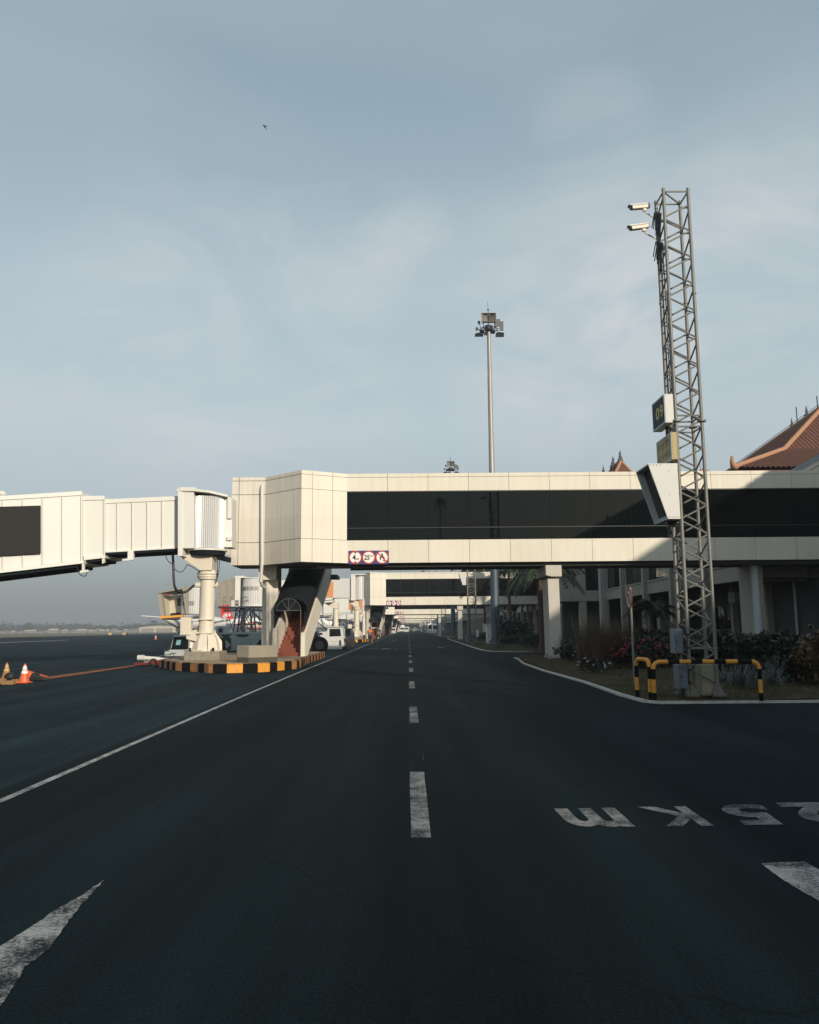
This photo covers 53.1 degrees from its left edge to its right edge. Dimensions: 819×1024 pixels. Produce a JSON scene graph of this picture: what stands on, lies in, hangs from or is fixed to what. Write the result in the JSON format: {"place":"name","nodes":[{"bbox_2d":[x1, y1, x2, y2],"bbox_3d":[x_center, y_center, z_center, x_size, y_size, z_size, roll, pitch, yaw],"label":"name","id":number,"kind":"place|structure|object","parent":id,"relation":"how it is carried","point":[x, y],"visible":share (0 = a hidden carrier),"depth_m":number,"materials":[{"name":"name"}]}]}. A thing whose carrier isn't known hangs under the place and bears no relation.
{"place":"outdoors","nodes":[
{"label":"outdoors","id":0,"kind":"place"},
{"bbox_2d":[29,672,51,680],"bbox_3d":[-11.483,5.117,25.494,0.614,0.248,0.300,0,-8,0],"label":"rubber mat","id":1,"kind":"object","parent":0,"point":[35,676],"visible":0.91,"depth_m":25.35,"materials":[{"name":"black rubber"}]},
{"bbox_2d":[0,487,235,660],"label":"boarding bridge","id":2,"kind":"structure","parent":0,"point":[47,534],"depth_m":33.37,"materials":[{"name":"beige paint"}]},
{"bbox_2d":[0,630,442,788],"bbox_3d":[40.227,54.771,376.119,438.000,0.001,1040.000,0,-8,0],"label":"apron","id":3,"kind":"object","parent":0,"point":[50,724],"visible":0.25,"depth_m":19.75,"materials":[{"name":"grey asphalt"}]},
{"bbox_2d":[0,663,9,678],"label":"traffic cone","id":4,"kind":"object","parent":3,"relation":"on","point":[6,670],"visible":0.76,"depth_m":26.32,"materials":[{"name":"yellow plastic"}]},
{"bbox_2d":[1,680,15,684],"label":"wheel chock","id":5,"kind":"object","parent":3,"relation":"on","point":[10,682],"visible":1,"depth_m":23.52,"materials":[{"name":"yellow wood"}]},
{"bbox_2d":[4,672,15,680],"bbox_3d":[-12.322,5.081,25.250,0.336,0.272,0.250,0,-8,0],"label":"rubber bundle","id":6,"kind":"object","parent":3,"relation":"on","point":[9,676],"visible":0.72,"depth_m":25.17,"materials":[{"name":"black rubber"}]},
{"bbox_2d":[16,664,32,682],"bbox_3d":[-11.451,4.801,24.366,0.355,0.560,0.355,0,-8,0],"label":"traffic cone","id":7,"kind":"object","parent":3,"relation":"on","point":[24,677],"visible":0.93,"depth_m":24.28,"materials":[{"name":"orange plastic"}]},
{"bbox_2d":[0,669,92,678],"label":"faded hatching","id":8,"kind":"object","parent":3,"relation":"on","point":[45,670],"visible":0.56,"depth_m":31.76,"materials":[{"name":"red paint"}]},
{"bbox_2d":[47,665,138,678],"bbox_3d":[-11.899,6.086,31.400,0.618,0.001,11.456,0,-8,-1],"label":"orange boundary line","id":9,"kind":"object","parent":3,"relation":"on","point":[64,675],"visible":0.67,"depth_m":30.13,"materials":[{"name":"paint"}]},
{"bbox_2d":[134,652,175,665],"bbox_3d":[-10.919,6.414,35.718,2.001,0.558,0.783,0,-8,0],"label":"tow bar","id":10,"kind":"object","parent":3,"relation":"on","point":[151,660],"visible":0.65,"depth_m":35.54,"materials":[{"name":"white metal"}]},
{"bbox_2d":[141,594,225,632],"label":"airliner","id":11,"kind":"object","parent":3,"relation":"on","point":[218,621],"visible":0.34,"depth_m":216.99,"materials":[{"name":"white metal"}]},
{"bbox_2d":[158,587,215,619],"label":"boarding bridge cabin","id":12,"kind":"object","parent":3,"relation":"on","point":[174,606],"visible":0.5,"depth_m":93.93,"materials":[{"name":"white metal"}]},
{"bbox_2d":[164,626,261,655],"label":"pushback tractor","id":13,"kind":"object","parent":3,"relation":"on","point":[231,642],"visible":0.51,"depth_m":45.40,"materials":[{"name":"white metal"}]},
{"bbox_2d":[159,651,324,672],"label":"traffic island","id":14,"kind":"structure","parent":3,"relation":"on","point":[230,664],"depth_m":30.66,"materials":[{"name":"yellow paint"}]},
{"bbox_2d":[237,645,277,662],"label":"concrete block","id":15,"kind":"structure","parent":14,"relation":"on","point":[255,653],"depth_m":30.48,"materials":[{"name":"beige concrete"}]},
{"bbox_2d":[272,568,339,655],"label":"staircase","id":16,"kind":"structure","parent":14,"relation":"on","point":[299,604],"depth_m":38.19,"materials":[{"name":"metal"}]},
{"bbox_2d":[220,605,338,631],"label":"airliner","id":17,"kind":"object","parent":3,"relation":"on","point":[231,618],"visible":0.2,"depth_m":258.33,"materials":[{"name":"white metal"}]},
{"bbox_2d":[311,631,327,651],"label":"tow tractor","id":18,"kind":"object","parent":3,"relation":"on","point":[319,643],"visible":0.81,"depth_m":52.12,"materials":[{"name":"black rubber"}]},
{"bbox_2d":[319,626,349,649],"bbox_3d":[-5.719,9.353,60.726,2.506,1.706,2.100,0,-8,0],"label":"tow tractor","id":19,"kind":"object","parent":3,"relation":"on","point":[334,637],"visible":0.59,"depth_m":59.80,"materials":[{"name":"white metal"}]},
{"bbox_2d":[355,638,373,641],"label":"traffic island","id":20,"kind":"structure","parent":3,"relation":"on","point":[361,640],"depth_m":94.94,"materials":[{"name":"yellow paint"}]},
{"bbox_2d":[368,606,388,638],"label":"staircase","id":21,"kind":"structure","parent":20,"relation":"on","point":[377,615],"depth_m":103.84,"materials":[{"name":"metal"}]},
{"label":"traffic island","id":22,"kind":"structure","parent":3,"relation":"on","visible":0},
{"bbox_2d":[383,615,395,634],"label":"staircase","id":23,"kind":"structure","parent":22,"relation":"on","point":[388,622],"depth_m":168.84,"materials":[{"name":"metal"}]},
{"bbox_2d":[0,629,443,637],"bbox_3d":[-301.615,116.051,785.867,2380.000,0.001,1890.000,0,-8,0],"label":"ground","id":24,"kind":"structure","parent":0,"point":[2,635],"depth_m":481.37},
{"bbox_2d":[140,626,175,632],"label":"hangar","id":25,"kind":"structure","parent":24,"relation":"on","point":[148,629],"depth_m":771.24,"materials":[{"name":"white metal"}]},
{"bbox_2d":[141,628,172,632],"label":"door","id":26,"kind":"structure","parent":25,"relation":"in","point":[144,630],"depth_m":770.98,"materials":[{"name":"white metal"}]},
{"bbox_2d":[0,616,344,631],"bbox_3d":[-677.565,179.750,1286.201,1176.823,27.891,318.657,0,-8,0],"label":"treeline","id":27,"kind":"object","parent":24,"relation":"on","point":[31,626],"visible":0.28,"depth_m":1193.89,"materials":[{"name":"green plant"}]},
{"bbox_2d":[345,623,443,630],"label":"distant wood","id":28,"kind":"object","parent":24,"relation":"on","point":[412,624],"visible":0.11,"depth_m":605.60,"materials":[{"name":"green plant"}]},
{"bbox_2d":[218,574,365,638],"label":"boarding bridge","id":29,"kind":"structure","parent":0,"point":[241,595],"depth_m":101.57,"materials":[{"name":"beige paint"}]},
{"bbox_2d":[318,598,364,634],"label":"boarding bridge","id":30,"kind":"structure","parent":0,"point":[345,606],"depth_m":167.30,"materials":[{"name":"white metal"}]},
{"bbox_2d":[325,610,364,628],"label":"boarding bridge","id":31,"kind":"structure","parent":0,"point":[342,617],"depth_m":232.03,"materials":[{"name":"white metal"}]},
{"bbox_2d":[344,628,355,646],"bbox_3d":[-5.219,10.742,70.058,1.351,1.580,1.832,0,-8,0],"label":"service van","id":32,"kind":"object","parent":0,"point":[349,634],"visible":0.43,"depth_m":69.20,"materials":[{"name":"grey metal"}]},
{"bbox_2d":[0,631,818,1023],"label":"road","id":33,"kind":"structure","parent":0,"point":[262,857],"depth_m":5.37,"materials":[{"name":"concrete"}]},
{"bbox_2d":[0,631,400,802],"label":"edge line","id":34,"kind":"object","parent":33,"relation":"on","point":[68,771],"visible":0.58,"depth_m":10.37,"materials":[{"name":"white paint"}]},
{"bbox_2d":[408,639,430,836],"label":"line","id":35,"kind":"object","parent":33,"relation":"on","point":[420,825],"visible":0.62,"depth_m":7.20,"materials":[{"name":"white paint"}]},
{"bbox_2d":[398,619,450,632],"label":"skybridge","id":36,"kind":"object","parent":33,"relation":"on","point":[424,620],"visible":0.18,"depth_m":297.87,"materials":[{"name":"concrete"}]},
{"bbox_2d":[394,615,464,633],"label":"skybridge","id":37,"kind":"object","parent":33,"relation":"on","point":[430,617],"visible":0.22,"depth_m":232.57,"materials":[{"name":"concrete"}]},
{"bbox_2d":[382,606,485,635],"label":"skybridge","id":38,"kind":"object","parent":33,"relation":"on","point":[421,610],"visible":0.35,"depth_m":167.26,"materials":[{"name":"concrete"}]},
{"bbox_2d":[394,606,485,608],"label":"window","id":39,"kind":"structure","parent":38,"relation":"in","point":[447,607],"depth_m":167.39,"materials":[{"name":"black glass"}]},
{"bbox_2d":[420,631,474,636],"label":"grass verge","id":40,"kind":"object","parent":33,"relation":"on","point":[448,634],"depth_m":188.50,"materials":[{"name":"plant"}]},
{"bbox_2d":[441,607,446,635],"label":"lattice tower","id":41,"kind":"structure","parent":40,"relation":"on","point":[443,620],"depth_m":148.09,"materials":[{"name":"metal"}]},
{"bbox_2d":[364,572,537,639],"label":"skybridge","id":42,"kind":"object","parent":33,"relation":"on","point":[428,589],"visible":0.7,"depth_m":102.10,"materials":[{"name":"beige metal"}]},
{"bbox_2d":[387,601,400,605],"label":"sign board","id":43,"kind":"object","parent":42,"relation":"attached to","point":[393,603],"visible":1,"depth_m":101.75,"materials":[{"name":"white metal"}]},
{"bbox_2d":[386,578,536,596],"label":"window","id":44,"kind":"structure","parent":42,"relation":"in","point":[416,587],"depth_m":102.15,"materials":[{"name":"black glass"}]},
{"bbox_2d":[443,458,458,636],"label":"floodlight mast","id":45,"kind":"object","parent":33,"relation":"on","point":[450,463],"visible":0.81,"depth_m":135.82,"materials":[{"name":"metal"}]},
{"bbox_2d":[452,570,484,636],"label":"palm tree","id":46,"kind":"object","parent":33,"relation":"on","point":[469,606],"visible":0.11,"depth_m":126.98,"materials":[{"name":"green plant"}]},
{"bbox_2d":[447,638,544,651],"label":"verge kerb","id":47,"kind":"structure","parent":33,"relation":"on","point":[492,651],"depth_m":52.28,"materials":[{"name":"grey concrete"}]},
{"bbox_2d":[443,455,818,649],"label":"terminal building","id":48,"kind":"structure","parent":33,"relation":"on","point":[753,598],"depth_m":49.63,"materials":[{"name":"paint"}]},
{"bbox_2d":[585,569,598,589],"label":"window","id":49,"kind":"structure","parent":48,"relation":"in","point":[592,574],"depth_m":67.71,"materials":[{"name":"black glass"}]},
{"bbox_2d":[602,451,632,471],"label":"tiled roof","id":50,"kind":"structure","parent":48,"relation":"on","point":[619,465],"depth_m":112.87,"materials":[{"name":"tile"}]},
{"bbox_2d":[634,612,641,629],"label":"window frame","id":51,"kind":"structure","parent":48,"relation":"in","point":[638,619],"depth_m":68.65,"materials":[{"name":"grey metal"}]},
{"bbox_2d":[608,568,698,588],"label":"window","id":52,"kind":"structure","parent":48,"relation":"in","point":[633,574],"depth_m":58.93,"materials":[{"name":"black glass"}]},
{"bbox_2d":[653,614,658,629],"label":"window frame","id":53,"kind":"structure","parent":48,"relation":"in","point":[655,615],"depth_m":63.66,"materials":[{"name":"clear glass"}]},
{"bbox_2d":[690,607,702,629],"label":"window frame","id":54,"kind":"structure","parent":48,"relation":"in","point":[696,622],"depth_m":54.62,"materials":[{"name":"grey metal"}]},
{"bbox_2d":[715,605,730,629],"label":"window frame","id":55,"kind":"structure","parent":48,"relation":"in","point":[722,612],"depth_m":49.95,"materials":[{"name":"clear glass"}]},
{"bbox_2d":[726,396,818,470],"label":"tiled roof","id":56,"kind":"structure","parent":48,"relation":"on","point":[794,445],"depth_m":69.82,"materials":[{"name":"tile"}]},
{"bbox_2d":[514,657,818,703],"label":"verge kerb","id":57,"kind":"structure","parent":33,"relation":"on","point":[671,702],"depth_m":16.07,"materials":[{"name":"grey concrete"}]},
{"bbox_2d":[555,802,818,826],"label":"road lettering","id":58,"kind":"object","parent":33,"relation":"on","point":[809,810],"visible":1,"depth_m":6.54,"materials":[{"name":"white paint"}]},
{"bbox_2d":[0,0,818,630],"label":"sky","id":59,"kind":"structure","parent":0,"point":[196,293],"materials":[{"name":"blue"}]},
{"bbox_2d":[449,637,565,650],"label":"grass verge","id":60,"kind":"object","parent":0,"point":[495,646],"depth_m":61.90,"materials":[{"name":"green plant"}]},
{"bbox_2d":[466,570,477,641],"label":"lattice tower","id":61,"kind":"structure","parent":60,"relation":"on","point":[474,573],"depth_m":83.06,"materials":[{"name":"metal"}]},
{"bbox_2d":[459,573,465,585],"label":"docking guidance box","id":62,"kind":"object","parent":61,"relation":"attached to","point":[462,576],"visible":1,"depth_m":83.02,"materials":[{"name":"white metal"}]},
{"bbox_2d":[475,632,485,639],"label":"hedge","id":63,"kind":"object","parent":60,"relation":"on","point":[482,635],"visible":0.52,"depth_m":90.85,"materials":[{"name":"green plant"}]},
{"bbox_2d":[485,625,490,642],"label":"electrical cabinet","id":64,"kind":"object","parent":60,"relation":"on","point":[488,632],"visible":0.37,"depth_m":72.82,"materials":[{"name":"white metal"}]},
{"bbox_2d":[475,302,503,643],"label":"floodlight mast","id":65,"kind":"object","parent":60,"relation":"on","point":[488,328],"visible":0.82,"depth_m":72.67,"materials":[{"name":"metal"}]},
{"bbox_2d":[484,569,535,629],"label":"palm tree","id":66,"kind":"object","parent":60,"relation":"on","point":[503,573],"visible":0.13,"depth_m":97.36,"materials":[{"name":"green plant"}]},
{"bbox_2d":[498,633,522,644],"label":"hedge","id":67,"kind":"object","parent":60,"relation":"on","point":[510,639],"visible":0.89,"depth_m":65.02,"materials":[{"name":"green plant"}]},
{"bbox_2d":[499,606,531,620],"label":"tree","id":68,"kind":"object","parent":60,"relation":"on","point":[514,608],"visible":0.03,"depth_m":106.95,"materials":[{"name":"green plant"}]},
{"bbox_2d":[500,615,534,635],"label":"shrub","id":69,"kind":"object","parent":60,"relation":"on","point":[507,625],"visible":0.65,"depth_m":74.89,"materials":[{"name":"green plant"}]},
{"bbox_2d":[519,633,538,647],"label":"hedge","id":70,"kind":"object","parent":60,"relation":"on","point":[531,637],"visible":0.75,"depth_m":57.12,"materials":[{"name":"green plant"}]},
{"bbox_2d":[504,569,582,650],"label":"palm tree","id":71,"kind":"object","parent":60,"relation":"on","point":[524,574],"visible":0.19,"depth_m":51.37,"materials":[{"name":"green plant"}]},
{"bbox_2d":[522,569,586,593],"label":"palm tree","id":72,"kind":"object","parent":60,"relation":"on","point":[562,577],"visible":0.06,"depth_m":56.20,"materials":[{"name":"green plant"}]},
{"bbox_2d":[551,630,592,658],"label":"ornamental grass","id":73,"kind":"object","parent":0,"point":[561,640],"depth_m":35.66,"materials":[{"name":"green plant"}]},
{"bbox_2d":[562,609,639,667],"bbox_3d":[6.542,4.201,27.738,2.718,2.098,2.122,0,-8,0],"label":"bush","id":74,"kind":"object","parent":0,"point":[596,644],"depth_m":27.34,"materials":[{"name":"green plant"}]},
{"bbox_2d":[517,652,818,700],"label":"grass verge","id":75,"kind":"object","parent":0,"point":[643,673],"depth_m":20.02,"materials":[{"name":"green plant"}]},
{"bbox_2d":[231,470,818,658],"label":"skybridge","id":76,"kind":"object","parent":75,"relation":"on","point":[549,526],"visible":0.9,"depth_m":36.81,"materials":[{"name":"beige metal"}]},
{"bbox_2d":[349,550,388,563],"bbox_3d":[-1.813,2.020,36.442,1.786,0.607,0.058,0,-8,0],"label":"sign board","id":77,"kind":"object","parent":76,"relation":"attached to","point":[370,557],"visible":1,"depth_m":36.42,"materials":[{"name":"white metal"}]},
{"bbox_2d":[347,489,818,539],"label":"window","id":78,"kind":"structure","parent":76,"relation":"in","point":[749,511],"depth_m":36.82,"materials":[{"name":"black glass"}]},
{"bbox_2d":[549,637,581,661],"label":"flower bush","id":79,"kind":"object","parent":75,"relation":"on","point":[562,650],"visible":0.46,"depth_m":32.39,"materials":[{"name":"green plant"}]},
{"bbox_2d":[576,657,612,672],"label":"flower bush","id":80,"kind":"object","parent":75,"relation":"on","point":[595,667],"visible":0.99,"depth_m":25.03,"materials":[{"name":"green plant"}]},
{"bbox_2d":[626,587,634,685],"bbox_3d":[5.527,3.084,20.336,0.082,2.439,0.510,0,-8,0],"label":"round sign","id":81,"kind":"object","parent":75,"relation":"on","point":[629,599],"visible":0.94,"depth_m":20.34,"materials":[{"name":"metal"}]},
{"bbox_2d":[627,625,648,656],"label":"shrub","id":82,"kind":"object","parent":75,"relation":"on","point":[639,631],"visible":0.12,"depth_m":32.52,"materials":[{"name":"green plant"}]},
{"bbox_2d":[604,632,675,667],"bbox_3d":[7.775,4.650,27.187,2.703,1.326,1.529,0,-8,0],"label":"flower bush","id":83,"kind":"object","parent":75,"relation":"on","point":[655,655],"visible":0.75,"depth_m":26.92,"materials":[{"name":"green plant"}]},
{"bbox_2d":[634,657,651,699],"bbox_3d":[4.790,3.398,16.791,0.086,0.830,0.709,1,-8,-9],"label":"barrier","id":84,"kind":"object","parent":75,"relation":"on","point":[636,671],"visible":0.98,"depth_m":16.81,"materials":[{"name":"yellow metal"}]},
{"bbox_2d":[622,599,675,629],"bbox_3d":[9.431,4.616,31.602,2.206,2.550,2.197,0,-8,0],"label":"palm tree","id":85,"kind":"object","parent":75,"relation":"on","point":[649,607],"visible":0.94,"depth_m":31.55,"materials":[{"name":"green plant"}]},
{"bbox_2d":[638,628,669,656],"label":"shrub","id":86,"kind":"object","parent":75,"relation":"on","point":[651,633],"visible":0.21,"depth_m":30.49,"materials":[{"name":"green plant"}]},
{"bbox_2d":[658,634,695,664],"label":"flower bush","id":87,"kind":"object","parent":75,"relation":"on","point":[661,656],"visible":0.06,"depth_m":28.13,"materials":[{"name":"green plant"}]},
{"bbox_2d":[673,664,692,697],"bbox_3d":[5.582,3.428,16.649,0.297,0.661,0.390,0,-8,0],"label":"control cabinet","id":88,"kind":"object","parent":75,"relation":"on","point":[680,673],"visible":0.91,"depth_m":16.52,"materials":[{"name":"grey metal"}]},
{"bbox_2d":[651,187,725,696],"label":"lattice tower","id":89,"kind":"structure","parent":75,"relation":"on","point":[660,253],"depth_m":17.59,"materials":[{"name":"metal"}]},
{"bbox_2d":[627,202,654,218],"bbox_3d":[5.293,-6.838,18.498,0.779,0.298,0.195,3,-9,-20],"label":"security camera","id":90,"kind":"object","parent":89,"relation":"attached to","point":[644,207],"visible":1,"depth_m":18.43,"materials":[{"name":"beige paint"}]},
{"bbox_2d":[627,222,655,238],"bbox_3d":[5.275,-6.364,18.434,0.813,0.305,0.186,2,-9,-19],"label":"security camera","id":91,"kind":"object","parent":89,"relation":"attached to","point":[643,227],"visible":0.98,"depth_m":18.36,"materials":[{"name":"beige paint"}]},
{"bbox_2d":[636,463,679,537],"bbox_3d":[5.405,-0.201,17.614,0.747,1.533,0.963,0,-8,0],"label":"docking guidance box","id":92,"kind":"object","parent":89,"relation":"attached to","point":[659,484],"visible":0.99,"depth_m":17.25,"materials":[{"name":"white metal"}]},
{"bbox_2d":[652,394,673,441],"bbox_3d":[5.543,-1.974,17.818,0.242,0.983,0.860,0,-8,0],"label":"stand number sign","id":93,"kind":"object","parent":89,"relation":"attached to","point":[662,413],"visible":0.99,"depth_m":17.62,"materials":[{"name":"white metal"}]},
{"bbox_2d":[656,432,677,462],"bbox_3d":[5.602,-1.270,17.799,0.139,0.711,1.020,0,-8,0],"label":"coordinate sign","id":94,"kind":"object","parent":89,"relation":"attached to","point":[667,452],"visible":0.94,"depth_m":17.57,"materials":[{"name":"metal"}]},
{"bbox_2d":[669,629,690,659],"bbox_3d":[5.549,2.726,16.717,0.352,0.677,0.326,0,-8,0],"label":"control cabinet","id":95,"kind":"object","parent":89,"relation":"attached to","point":[676,642],"visible":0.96,"depth_m":16.61,"materials":[{"name":"grey metal"}]},
{"bbox_2d":[695,664,715,695],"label":"concrete block","id":96,"kind":"structure","parent":75,"relation":"on","point":[705,685],"depth_m":16.72,"materials":[{"name":"grey concrete"}]},
{"bbox_2d":[683,627,728,665],"bbox_3d":[9.577,4.394,26.675,1.663,1.497,1.680,-7,-10,38],"label":"shrub","id":97,"kind":"object","parent":75,"relation":"on","point":[696,654],"visible":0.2,"depth_m":26.51,"materials":[{"name":"green plant"}]},
{"bbox_2d":[651,659,763,700],"bbox_3d":[5.873,3.321,16.196,2.118,0.795,0.086,-1,-8,7],"label":"barrier","id":98,"kind":"object","parent":75,"relation":"on","point":[716,661],"visible":1,"depth_m":16.21,"materials":[{"name":"yellow metal"}]},
{"bbox_2d":[690,625,760,671],"bbox_3d":[9.643,4.181,24.715,2.370,1.572,1.734,-4,-9,21],"label":"shrub","id":99,"kind":"object","parent":75,"relation":"on","point":[719,649],"visible":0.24,"depth_m":24.51,"materials":[{"name":"green plant"}]},
{"bbox_2d":[719,664,736,682],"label":"spiky plant","id":100,"kind":"object","parent":75,"relation":"on","point":[721,679],"visible":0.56,"depth_m":20.24,"materials":[{"name":"green plant"}]},
{"bbox_2d":[719,653,766,686],"bbox_3d":[7.577,3.613,18.775,1.473,0.906,1.533,-7,-10,38],"label":"spiky plant","id":101,"kind":"object","parent":75,"relation":"on","point":[738,681],"visible":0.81,"depth_m":18.59,"materials":[{"name":"green plant"}]},
{"bbox_2d":[718,630,787,671],"bbox_3d":[10.033,4.046,23.750,1.854,1.321,1.976,-8,-11,41],"label":"shrub","id":102,"kind":"object","parent":75,"relation":"on","point":[742,649],"visible":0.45,"depth_m":23.52,"materials":[{"name":"green plant"}]},
{"bbox_2d":[732,662,782,687],"bbox_3d":[7.782,3.586,18.362,1.212,0.764,1.160,-5,-9,31],"label":"spiky plant","id":103,"kind":"object","parent":75,"relation":"on","point":[754,676],"visible":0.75,"depth_m":18.36,"materials":[{"name":"green plant"}]},
{"bbox_2d":[740,627,806,669],"bbox_3d":[10.379,3.953,23.183,2.180,1.398,1.700,0,-8,0],"label":"shrub","id":104,"kind":"object","parent":75,"relation":"on","point":[778,636],"visible":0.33,"depth_m":23.04,"materials":[{"name":"green plant"}]},
{"bbox_2d":[756,654,796,685],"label":"spiky plant","id":105,"kind":"object","parent":75,"relation":"on","point":[773,673],"visible":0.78,"depth_m":19.12,"materials":[{"name":"green plant"}]},
{"bbox_2d":[760,635,818,681],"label":"shrub","id":106,"kind":"object","parent":75,"relation":"on","point":[783,656],"visible":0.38,"depth_m":20.15,"materials":[{"name":"green plant"}]},
{"bbox_2d":[788,624,818,684],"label":"croton","id":107,"kind":"object","parent":75,"relation":"on","point":[808,659],"visible":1,"depth_m":19.24,"materials":[{"name":"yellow plant"}]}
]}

